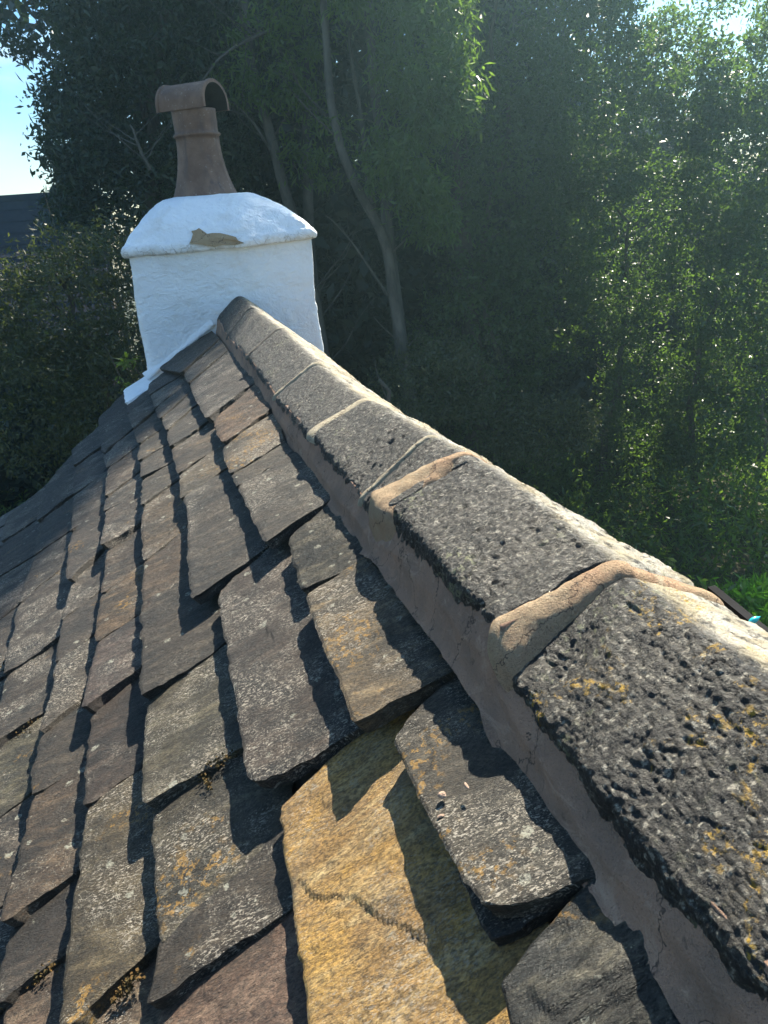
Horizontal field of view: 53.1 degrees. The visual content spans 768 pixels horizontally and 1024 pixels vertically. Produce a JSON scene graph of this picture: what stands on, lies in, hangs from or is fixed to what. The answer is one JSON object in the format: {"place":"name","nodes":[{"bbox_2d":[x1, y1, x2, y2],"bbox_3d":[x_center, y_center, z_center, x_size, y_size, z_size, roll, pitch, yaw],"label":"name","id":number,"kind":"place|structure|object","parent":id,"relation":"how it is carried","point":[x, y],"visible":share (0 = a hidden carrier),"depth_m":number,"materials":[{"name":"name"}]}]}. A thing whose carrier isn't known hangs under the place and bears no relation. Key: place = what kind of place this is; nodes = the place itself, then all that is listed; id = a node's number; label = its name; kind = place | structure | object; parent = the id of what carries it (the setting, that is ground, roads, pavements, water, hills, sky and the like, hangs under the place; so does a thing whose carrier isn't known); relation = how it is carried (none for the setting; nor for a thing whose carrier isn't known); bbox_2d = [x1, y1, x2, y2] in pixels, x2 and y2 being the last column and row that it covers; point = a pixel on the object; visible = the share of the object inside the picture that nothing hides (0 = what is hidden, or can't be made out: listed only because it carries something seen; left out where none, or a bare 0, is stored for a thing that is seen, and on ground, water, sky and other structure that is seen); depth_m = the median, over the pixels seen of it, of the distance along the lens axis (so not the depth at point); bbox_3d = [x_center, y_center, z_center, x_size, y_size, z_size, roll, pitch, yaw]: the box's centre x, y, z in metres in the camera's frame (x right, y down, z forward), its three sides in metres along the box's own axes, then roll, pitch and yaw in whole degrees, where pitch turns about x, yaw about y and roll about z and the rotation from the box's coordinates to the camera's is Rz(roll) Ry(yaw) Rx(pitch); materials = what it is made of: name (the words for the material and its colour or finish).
{"place":"outdoors","nodes":[
{"label":"outdoors","id":0,"kind":"place"},
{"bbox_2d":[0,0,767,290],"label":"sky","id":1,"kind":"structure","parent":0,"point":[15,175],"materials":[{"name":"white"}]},
{"bbox_2d":[7,292,767,610],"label":"ground","id":2,"kind":"structure","parent":0,"point":[734,569],"depth_m":10.45,"materials":[{"name":"green plant"}]},
{"bbox_2d":[0,192,127,474],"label":"neighbour house","id":3,"kind":"structure","parent":2,"relation":"on","point":[17,217],"depth_m":14.31,"materials":[{"name":"grey concrete"}]},
{"bbox_2d":[0,188,146,499],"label":"shrub","id":4,"kind":"object","parent":2,"relation":"on","point":[67,265],"visible":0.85,"depth_m":6.64,"materials":[{"name":"green plant"}]},
{"bbox_2d":[104,345,142,390],"bbox_3d":[-1.833,0.406,6.110,0.274,3.447,0.501,3,23,19],"label":"sapling","id":5,"kind":"object","parent":2,"relation":"on","point":[125,365],"visible":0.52,"depth_m":5.58,"materials":[{"name":"green plant"}]},
{"bbox_2d":[0,0,334,343],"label":"broadleaf tree","id":6,"kind":"object","parent":2,"relation":"on","point":[84,165],"visible":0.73,"depth_m":9.05,"materials":[{"name":"green plant"}]},
{"bbox_2d":[49,0,392,359],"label":"ash tree","id":7,"kind":"object","parent":2,"relation":"on","point":[270,141],"visible":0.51,"depth_m":9.69,"materials":[{"name":"green plant"}]},
{"bbox_2d":[209,0,496,419],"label":"ash tree","id":8,"kind":"object","parent":2,"relation":"on","point":[422,106],"visible":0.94,"depth_m":8.71,"materials":[{"name":"green plant"}]},
{"bbox_2d":[0,78,767,1023],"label":"stone cottage","id":9,"kind":"structure","parent":2,"relation":"on","point":[350,620],"depth_m":0.99,"materials":[{"name":"stone"}]},
{"bbox_2d":[0,662,237,1009],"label":"moss","id":10,"kind":"object","parent":9,"relation":"on","point":[119,993],"visible":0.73,"depth_m":0.99,"materials":[{"name":"plant"}]},
{"bbox_2d":[438,791,445,798],"bbox_3d":[0.059,0.289,0.784,0.009,0.006,0.009,-10,22,-14],"label":"mortar crumb","id":11,"kind":"object","parent":9,"relation":"on","point":[441,794],"visible":1,"depth_m":0.78,"materials":[{"name":"beige concrete"}]},
{"bbox_2d":[748,616,760,622],"bbox_3d":[0.532,0.155,1.106,0.021,0.010,0.009,-10,22,-14],"label":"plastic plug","id":12,"kind":"object","parent":9,"relation":"on","point":[754,619],"visible":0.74,"depth_m":1.10,"materials":[{"name":"blue plastic"}]},
{"bbox_2d":[0,0,767,515],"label":"woodland","id":13,"kind":"object","parent":2,"relation":"on","point":[368,342],"visible":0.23,"depth_m":12.08,"materials":[{"name":"green plant"}]},
{"bbox_2d":[0,365,767,601],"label":"undergrowth","id":14,"kind":"object","parent":2,"relation":"on","point":[749,483],"visible":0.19,"depth_m":10.23,"materials":[{"name":"green plant"}]},
{"bbox_2d":[431,0,520,454],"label":"tall tree","id":15,"kind":"object","parent":2,"relation":"on","point":[466,244],"visible":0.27,"depth_m":11.23,"materials":[{"name":"green plant"}]},
{"bbox_2d":[362,324,613,476],"bbox_3d":[0.927,-0.777,9.580,4.553,2.977,2.198,-10,22,-14],"label":"shrub","id":16,"kind":"object","parent":2,"relation":"on","point":[575,427],"visible":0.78,"depth_m":9.70,"materials":[{"name":"green plant"}]},
{"bbox_2d":[394,0,615,464],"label":"hawthorn tree","id":17,"kind":"object","parent":2,"relation":"on","point":[526,224],"visible":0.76,"depth_m":10.94,"materials":[{"name":"green plant"}]},
{"bbox_2d":[518,0,719,480],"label":"ivy clad tree","id":18,"kind":"object","parent":2,"relation":"on","point":[631,39],"visible":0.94,"depth_m":10.30,"materials":[{"name":"green plant"}]},
{"bbox_2d":[634,0,767,490],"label":"ivy clad tree","id":19,"kind":"object","parent":2,"relation":"on","point":[728,224],"visible":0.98,"depth_m":9.85,"materials":[{"name":"green plant"}]},
{"bbox_2d":[696,572,767,626],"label":"laurel bush","id":20,"kind":"object","parent":2,"relation":"on","point":[756,595],"visible":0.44,"depth_m":7.55,"materials":[{"name":"green plant"}]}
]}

